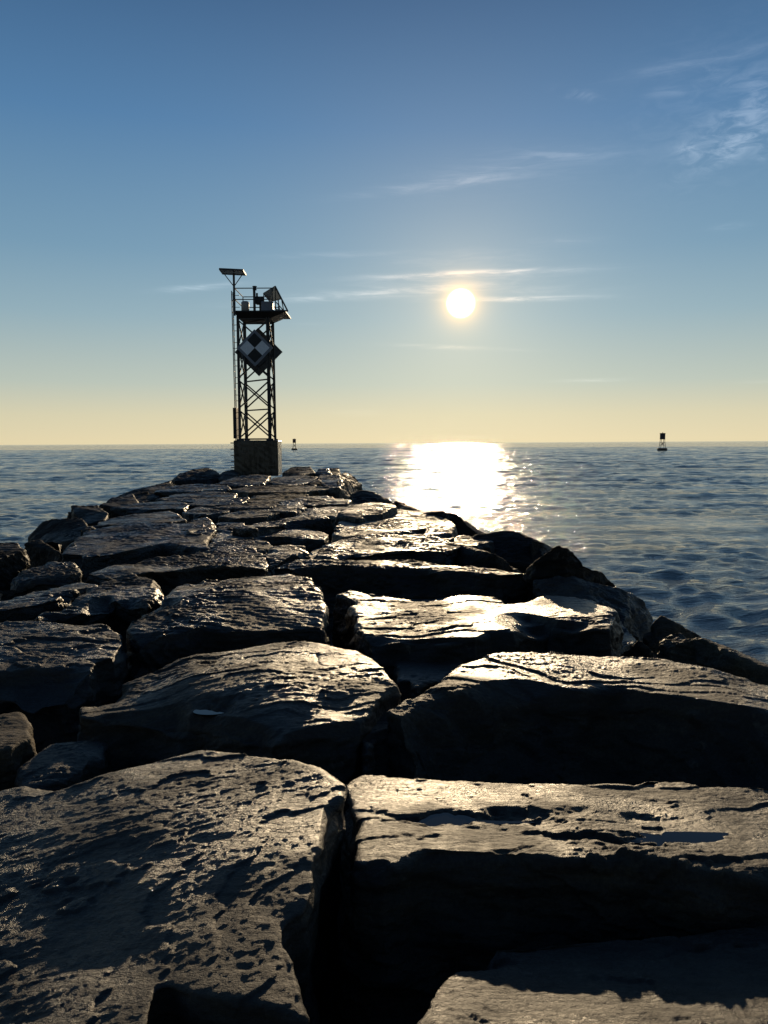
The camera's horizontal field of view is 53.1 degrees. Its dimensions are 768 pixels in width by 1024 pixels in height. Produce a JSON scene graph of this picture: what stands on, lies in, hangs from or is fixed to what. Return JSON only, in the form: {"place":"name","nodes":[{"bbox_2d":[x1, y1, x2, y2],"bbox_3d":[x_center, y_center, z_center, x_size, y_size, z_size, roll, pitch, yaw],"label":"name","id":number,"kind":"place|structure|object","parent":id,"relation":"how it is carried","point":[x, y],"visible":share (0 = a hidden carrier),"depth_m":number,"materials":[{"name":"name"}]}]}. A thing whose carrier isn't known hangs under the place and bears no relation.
{"place":"outdoors","nodes":[
{"label":"outdoors","id":0,"kind":"place"},
{"bbox_2d":[318,635,345,1023],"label":"rubble ground","id":1,"kind":"structure","parent":0,"point":[327,1010],"depth_m":3.14,"materials":[{"name":"black stone"}]},
{"bbox_2d":[0,542,29,590],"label":"jetty boulder","id":2,"kind":"object","parent":1,"relation":"on","point":[14,560],"visible":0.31,"depth_m":11.26,"materials":[{"name":"stone"}]},
{"bbox_2d":[0,712,37,790],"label":"jetty boulder","id":3,"kind":"object","parent":1,"relation":"on","point":[17,747],"visible":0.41,"depth_m":4.45,"materials":[{"name":"grey stone"}]},
{"bbox_2d":[0,561,81,600],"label":"jetty boulder","id":4,"kind":"object","parent":1,"relation":"on","point":[47,575],"visible":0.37,"depth_m":9.49,"materials":[{"name":"stone"}]},
{"bbox_2d":[24,540,62,567],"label":"jetty boulder","id":5,"kind":"object","parent":1,"relation":"on","point":[40,552],"visible":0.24,"depth_m":12.79,"materials":[{"name":"stone"}]},
{"bbox_2d":[0,582,97,622],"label":"jetty boulder","id":6,"kind":"object","parent":1,"relation":"on","point":[31,606],"visible":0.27,"depth_m":8.05,"materials":[{"name":"stone"}]},
{"bbox_2d":[46,541,63,553],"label":"jetty boulder","id":7,"kind":"object","parent":1,"relation":"on","point":[56,546],"visible":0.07,"depth_m":13.21,"materials":[{"name":"stone"}]},
{"bbox_2d":[28,518,87,549],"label":"jetty boulder","id":8,"kind":"object","parent":1,"relation":"on","point":[65,533],"visible":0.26,"depth_m":15.86,"materials":[{"name":"stone"}]},
{"bbox_2d":[14,741,110,790],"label":"jetty boulder","id":9,"kind":"object","parent":1,"relation":"on","point":[56,766],"visible":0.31,"depth_m":4.25,"materials":[{"name":"stone"}]},
{"bbox_2d":[0,621,128,752],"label":"jetty boulder","id":10,"kind":"object","parent":1,"relation":"on","point":[55,678],"visible":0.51,"depth_m":5.69,"materials":[{"name":"stone"}]},
{"bbox_2d":[67,505,107,525],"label":"jetty boulder","id":11,"kind":"object","parent":1,"relation":"on","point":[90,515],"visible":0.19,"depth_m":18.59,"materials":[{"name":"stone"}]},
{"bbox_2d":[31,573,163,662],"bbox_3d":[-2.845,1.272,8.250,1.140,0.924,2.140,0,5,0],"label":"jetty boulder","id":12,"kind":"object","parent":1,"relation":"on","point":[120,604],"visible":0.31,"depth_m":7.95,"materials":[{"name":"stone"}]},
{"bbox_2d":[99,494,138,518],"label":"jetty boulder","id":13,"kind":"object","parent":1,"relation":"on","point":[117,501],"visible":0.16,"depth_m":21.72,"materials":[{"name":"stone"}]},
{"bbox_2d":[81,511,186,535],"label":"jetty boulder","id":14,"kind":"object","parent":1,"relation":"on","point":[168,517],"visible":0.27,"depth_m":15.96,"materials":[{"name":"stone"}]},
{"bbox_2d":[62,522,215,582],"bbox_3d":[-4.161,0.822,13.479,2.490,0.952,3.903,-1,5,-10],"label":"jetty boulder","id":15,"kind":"object","parent":1,"relation":"on","point":[87,553],"visible":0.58,"depth_m":12.58,"materials":[{"name":"stone"}]},
{"bbox_2d":[118,482,172,502],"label":"jetty boulder","id":16,"kind":"object","parent":1,"relation":"on","point":[151,496],"visible":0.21,"depth_m":26.25,"materials":[{"name":"stone"}]},
{"bbox_2d":[110,501,189,517],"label":"jetty boulder","id":17,"kind":"object","parent":1,"relation":"on","point":[178,508],"visible":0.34,"depth_m":19.39,"materials":[{"name":"stone"}]},
{"bbox_2d":[0,750,346,1023],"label":"jetty boulder","id":18,"kind":"object","parent":1,"relation":"on","point":[200,887],"visible":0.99,"depth_m":2.79,"materials":[{"name":"stone"}]},
{"bbox_2d":[86,547,270,596],"bbox_3d":[-2.801,1.083,10.650,2.435,0.903,2.586,-2,5,-13],"label":"jetty boulder","id":19,"kind":"object","parent":1,"relation":"on","point":[168,575],"visible":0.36,"depth_m":10.03,"materials":[{"name":"stone"}]},
{"bbox_2d":[154,484,230,496],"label":"jetty boulder","id":20,"kind":"object","parent":1,"relation":"on","point":[168,491],"visible":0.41,"depth_m":26.86,"materials":[{"name":"stone"}]},
{"bbox_2d":[171,468,221,484],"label":"jetty boulder","id":21,"kind":"object","parent":1,"relation":"on","point":[203,476],"visible":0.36,"depth_m":38.72,"materials":[{"name":"stone"}]},
{"bbox_2d":[155,491,237,503],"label":"jetty boulder","id":22,"kind":"object","parent":1,"relation":"on","point":[188,498],"visible":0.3,"depth_m":23.52,"materials":[{"name":"stone"}]},
{"bbox_2d":[183,517,216,535],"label":"jetty boulder","id":23,"kind":"object","parent":1,"relation":"on","point":[206,521],"visible":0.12,"depth_m":15.18,"materials":[{"name":"stone"}]},
{"bbox_2d":[182,507,231,525],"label":"jetty boulder","id":24,"kind":"object","parent":1,"relation":"on","point":[212,514],"visible":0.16,"depth_m":18.20,"materials":[{"name":"stone"}]},
{"bbox_2d":[186,497,249,509],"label":"jetty boulder","id":25,"kind":"object","parent":1,"relation":"on","point":[217,502],"visible":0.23,"depth_m":20.95,"materials":[{"name":"stone"}]},
{"bbox_2d":[126,574,330,681],"bbox_3d":[-1.340,1.343,7.458,1.981,1.105,3.332,0,5,0],"label":"jetty boulder","id":26,"kind":"object","parent":1,"relation":"on","point":[203,617],"visible":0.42,"depth_m":6.76,"materials":[{"name":"stone"}]},
{"bbox_2d":[218,470,238,482],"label":"jetty boulder","id":27,"kind":"object","parent":1,"relation":"on","point":[228,474],"visible":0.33,"depth_m":40.68,"materials":[{"name":"stone"}]},
{"bbox_2d":[215,522,243,533],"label":"jetty boulder","id":28,"kind":"object","parent":1,"relation":"on","point":[221,527],"visible":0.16,"depth_m":15.42,"materials":[{"name":"stone"}]},
{"bbox_2d":[77,641,400,813],"bbox_3d":[-0.811,1.582,5.144,2.151,1.106,2.104,2,6,23],"label":"jetty boulder","id":29,"kind":"object","parent":1,"relation":"on","point":[324,707],"visible":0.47,"depth_m":4.69,"materials":[{"name":"stone"}]},
{"bbox_2d":[193,709,225,714],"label":"puddle","id":30,"kind":"object","parent":29,"relation":"on","point":[205,712],"visible":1,"depth_m":4.59,"materials":[{"name":"blue liquid"}]},
{"bbox_2d":[208,538,272,554],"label":"jetty boulder","id":31,"kind":"object","parent":1,"relation":"on","point":[262,547],"visible":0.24,"depth_m":12.67,"materials":[{"name":"stone"}]},
{"bbox_2d":[215,474,270,488],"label":"jetty boulder","id":32,"kind":"object","parent":1,"relation":"on","point":[242,481],"visible":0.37,"depth_m":32.25,"materials":[{"name":"stone"}]},
{"bbox_2d":[213,501,278,511],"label":"jetty boulder","id":33,"kind":"object","parent":1,"relation":"on","point":[236,507],"visible":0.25,"depth_m":19.36,"materials":[{"name":"grey stone"}]},
{"bbox_2d":[218,509,280,525],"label":"jetty boulder","id":34,"kind":"object","parent":1,"relation":"on","point":[249,517],"visible":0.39,"depth_m":16.62,"materials":[{"name":"stone"}]},
{"bbox_2d":[219,268,290,475],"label":"navigation tower","id":35,"kind":"structure","parent":1,"relation":"on","point":[258,351],"depth_m":44.93,"materials":[{"name":"metal"}]},
{"bbox_2d":[211,528,330,552],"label":"jetty boulder","id":36,"kind":"object","parent":1,"relation":"on","point":[310,540],"visible":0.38,"depth_m":13.89,"materials":[{"name":"stone"}]},
{"bbox_2d":[247,493,308,502],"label":"jetty boulder","id":37,"kind":"object","parent":1,"relation":"on","point":[275,497],"visible":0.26,"depth_m":22.58,"materials":[{"name":"grey stone"}]},
{"bbox_2d":[230,485,329,498],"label":"jetty boulder","id":38,"kind":"object","parent":1,"relation":"on","point":[252,491],"visible":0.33,"depth_m":25.87,"materials":[{"name":"grey stone"}]},
{"bbox_2d":[232,515,332,542],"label":"jetty boulder","id":39,"kind":"object","parent":1,"relation":"on","point":[320,523],"visible":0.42,"depth_m":15.39,"materials":[{"name":"stone"}]},
{"bbox_2d":[262,545,310,575],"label":"jetty boulder","id":40,"kind":"object","parent":1,"relation":"on","point":[277,556],"visible":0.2,"depth_m":11.07,"materials":[{"name":"stone"}]},
{"bbox_2d":[270,502,306,517],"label":"jetty boulder","id":41,"kind":"object","parent":1,"relation":"on","point":[287,510],"visible":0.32,"depth_m":17.97,"materials":[{"name":"stone"}]},
{"bbox_2d":[265,475,316,485],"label":"jetty boulder","id":42,"kind":"object","parent":1,"relation":"on","point":[298,480],"visible":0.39,"depth_m":32.34,"materials":[{"name":"stone"}]},
{"bbox_2d":[282,467,314,476],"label":"jetty boulder","id":43,"kind":"object","parent":1,"relation":"on","point":[296,471],"visible":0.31,"depth_m":40.42,"materials":[{"name":"stone"}]},
{"bbox_2d":[308,478,321,485],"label":"jetty boulder","id":44,"kind":"object","parent":1,"relation":"on","point":[316,482],"visible":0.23,"depth_m":30.18,"materials":[{"name":"stone"}]},
{"bbox_2d":[279,496,352,507],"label":"jetty boulder","id":45,"kind":"object","parent":1,"relation":"on","point":[315,501],"visible":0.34,"depth_m":20.67,"materials":[{"name":"stone"}]},
{"bbox_2d":[297,508,338,531],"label":"jetty boulder","id":46,"kind":"object","parent":1,"relation":"on","point":[332,514],"visible":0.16,"depth_m":17.70,"materials":[{"name":"stone"}]},
{"bbox_2d":[309,543,330,558],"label":"jetty boulder","id":47,"kind":"object","parent":1,"relation":"on","point":[313,553],"visible":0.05,"depth_m":12.61,"materials":[{"name":"stone"}]},
{"bbox_2d":[314,468,331,476],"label":"jetty boulder","id":48,"kind":"object","parent":1,"relation":"on","point":[324,471],"visible":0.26,"depth_m":39.72,"materials":[{"name":"stone"}]},
{"bbox_2d":[317,474,344,489],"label":"jetty boulder","id":49,"kind":"object","parent":1,"relation":"on","point":[329,480],"visible":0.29,"depth_m":30.83,"materials":[{"name":"stone"}]},
{"bbox_2d":[316,486,351,499],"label":"jetty boulder","id":50,"kind":"object","parent":1,"relation":"on","point":[336,492],"visible":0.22,"depth_m":26.10,"materials":[{"name":"grey stone"}]},
{"bbox_2d":[321,505,349,511],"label":"jetty boulder","id":51,"kind":"object","parent":1,"relation":"on","point":[339,508],"visible":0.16,"depth_m":19.36,"materials":[{"name":"stone"}]},
{"bbox_2d":[329,468,341,477],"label":"jetty boulder","id":52,"kind":"object","parent":1,"relation":"on","point":[334,471],"visible":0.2,"depth_m":42.12,"materials":[{"name":"stone"}]},
{"bbox_2d":[337,477,356,492],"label":"jetty boulder","id":53,"kind":"object","parent":1,"relation":"on","point":[349,487],"visible":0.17,"depth_m":32.74,"materials":[{"name":"grey stone"}]},
{"bbox_2d":[341,472,361,490],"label":"jetty boulder","id":54,"kind":"object","parent":1,"relation":"on","point":[354,482],"visible":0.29,"depth_m":41.69,"materials":[{"name":"stone"}]},
{"bbox_2d":[335,502,397,525],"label":"jetty boulder","id":55,"kind":"object","parent":1,"relation":"on","point":[362,513],"visible":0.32,"depth_m":16.38,"materials":[{"name":"stone"}]},
{"bbox_2d":[347,490,391,504],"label":"jetty boulder","id":56,"kind":"object","parent":1,"relation":"on","point":[361,497],"visible":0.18,"depth_m":22.31,"materials":[{"name":"stone"}]},
{"bbox_2d":[313,531,460,565],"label":"jetty boulder","id":57,"kind":"object","parent":1,"relation":"on","point":[395,545],"visible":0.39,"depth_m":11.68,"materials":[{"name":"stone"}]},
{"bbox_2d":[331,509,457,543],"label":"jetty boulder","id":58,"kind":"object","parent":1,"relation":"on","point":[407,522],"visible":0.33,"depth_m":14.93,"materials":[{"name":"stone"}]},
{"bbox_2d":[392,501,406,505],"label":"jetty boulder","id":59,"kind":"object","parent":1,"relation":"on","point":[395,503],"visible":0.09,"depth_m":20.52,"materials":[{"name":"stone"}]},
{"bbox_2d":[274,559,527,634],"bbox_3d":[0.166,1.163,9.916,3.393,1.011,1.387,1,5,9],"label":"jetty boulder","id":60,"kind":"object","parent":1,"relation":"on","point":[397,579],"visible":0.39,"depth_m":9.74,"materials":[{"name":"stone"}]},
{"bbox_2d":[396,504,419,510],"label":"jetty boulder","id":61,"kind":"object","parent":1,"relation":"on","point":[402,507],"visible":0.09,"depth_m":19.69,"materials":[{"name":"stone"}]},
{"bbox_2d":[392,660,462,702],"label":"jetty boulder","id":62,"kind":"object","parent":1,"relation":"on","point":[412,679],"visible":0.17,"depth_m":5.90,"materials":[{"name":"stone"}]},
{"bbox_2d":[423,527,455,541],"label":"jetty boulder","id":63,"kind":"object","parent":1,"relation":"on","point":[448,534],"visible":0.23,"depth_m":13.83,"materials":[{"name":"stone"}]},
{"bbox_2d":[424,511,485,536],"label":"jetty boulder","id":64,"kind":"object","parent":1,"relation":"on","point":[463,527],"visible":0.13,"depth_m":16.44,"materials":[{"name":"stone"}]},
{"bbox_2d":[454,535,494,553],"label":"jetty boulder","id":65,"kind":"object","parent":1,"relation":"on","point":[486,545],"visible":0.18,"depth_m":13.22,"materials":[{"name":"stone"}]},
{"bbox_2d":[332,590,623,679],"bbox_3d":[0.877,1.372,7.347,2.893,0.903,2.756,0,5,0],"label":"jetty boulder","id":66,"kind":"object","parent":1,"relation":"on","point":[386,633],"visible":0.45,"depth_m":6.92,"materials":[{"name":"stone"}]},
{"bbox_2d":[445,543,522,573],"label":"jetty boulder","id":67,"kind":"object","parent":1,"relation":"on","point":[471,556],"visible":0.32,"depth_m":11.40,"materials":[{"name":"stone"}]},
{"bbox_2d":[471,531,551,573],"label":"jetty boulder","id":68,"kind":"object","parent":1,"relation":"on","point":[512,549],"visible":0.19,"depth_m":13.24,"materials":[{"name":"stone"}]},
{"bbox_2d":[530,541,544,560],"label":"jetty boulder","id":69,"kind":"object","parent":1,"relation":"on","point":[535,546],"visible":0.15,"depth_m":13.05,"materials":[{"name":"stone"}]},
{"bbox_2d":[333,775,767,1023],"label":"jetty boulder","id":70,"kind":"object","parent":1,"relation":"on","point":[430,910],"visible":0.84,"depth_m":2.94,"materials":[{"name":"stone"}]},
{"bbox_2d":[411,813,535,825],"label":"puddle","id":71,"kind":"object","parent":70,"relation":"on","point":[437,819],"visible":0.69,"depth_m":3.39,"materials":[{"name":"clear liquid"}]},
{"bbox_2d":[629,832,728,846],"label":"puddle","id":72,"kind":"object","parent":70,"relation":"on","point":[687,837],"visible":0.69,"depth_m":3.20,"materials":[{"name":"clear liquid"}]},
{"bbox_2d":[523,545,615,601],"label":"jetty boulder","id":73,"kind":"object","parent":1,"relation":"on","point":[558,560],"visible":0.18,"depth_m":9.19,"materials":[{"name":"stone"}]},
{"bbox_2d":[386,652,767,788],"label":"jetty boulder","id":74,"kind":"object","parent":1,"relation":"on","point":[533,717],"visible":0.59,"depth_m":4.79,"materials":[{"name":"stone"}]},
{"bbox_2d":[532,576,631,633],"bbox_3d":[2.303,1.400,8.635,1.182,1.236,1.120,0,5,0],"label":"jetty boulder","id":75,"kind":"object","parent":1,"relation":"on","point":[616,599],"visible":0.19,"depth_m":8.84,"materials":[{"name":"stone"}]},
{"bbox_2d":[417,925,767,1023],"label":"jetty boulder","id":76,"kind":"object","parent":1,"relation":"on","point":[718,977],"visible":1,"depth_m":2.42,"materials":[{"name":"stone"}]},
{"bbox_2d":[618,621,635,656],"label":"jetty boulder","id":77,"kind":"object","parent":1,"relation":"on","point":[628,641],"visible":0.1,"depth_m":7.53,"materials":[{"name":"stone"}]},
{"bbox_2d":[619,641,655,657],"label":"jetty boulder","id":78,"kind":"object","parent":1,"relation":"on","point":[639,649],"visible":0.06,"depth_m":6.80,"materials":[{"name":"stone"}]},
{"bbox_2d":[628,592,652,641],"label":"jetty boulder","id":79,"kind":"object","parent":1,"relation":"on","point":[642,619],"visible":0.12,"depth_m":10.02,"materials":[{"name":"stone"}]},
{"bbox_2d":[643,615,700,655],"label":"jetty boulder","id":80,"kind":"object","parent":1,"relation":"on","point":[662,627],"visible":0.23,"depth_m":9.28,"materials":[{"name":"grey stone"}]},
{"bbox_2d":[656,633,767,684],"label":"jetty boulder","id":81,"kind":"object","parent":1,"relation":"on","point":[681,648],"visible":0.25,"depth_m":7.59,"materials":[{"name":"grey stone"}]},
{"bbox_2d":[0,441,767,664],"bbox_3d":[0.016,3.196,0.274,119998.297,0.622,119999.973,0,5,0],"label":"sea water","id":82,"kind":"structure","parent":0,"point":[677,531],"depth_m":48.06,"materials":[{"name":"blue liquid"}]},
{"bbox_2d":[291,439,296,449],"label":"bell buoy","id":83,"kind":"object","parent":82,"relation":"in","point":[294,441],"visible":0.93,"depth_m":368.56,"materials":[{"name":"black paint"}]},
{"bbox_2d":[657,432,666,450],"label":"bell buoy","id":84,"kind":"object","parent":82,"relation":"in","point":[662,435],"visible":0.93,"depth_m":265.84,"materials":[{"name":"black paint"}]},
{"bbox_2d":[0,0,767,444],"label":"sky","id":85,"kind":"structure","parent":0,"point":[471,221],"materials":[{"name":"blue"}]}
]}

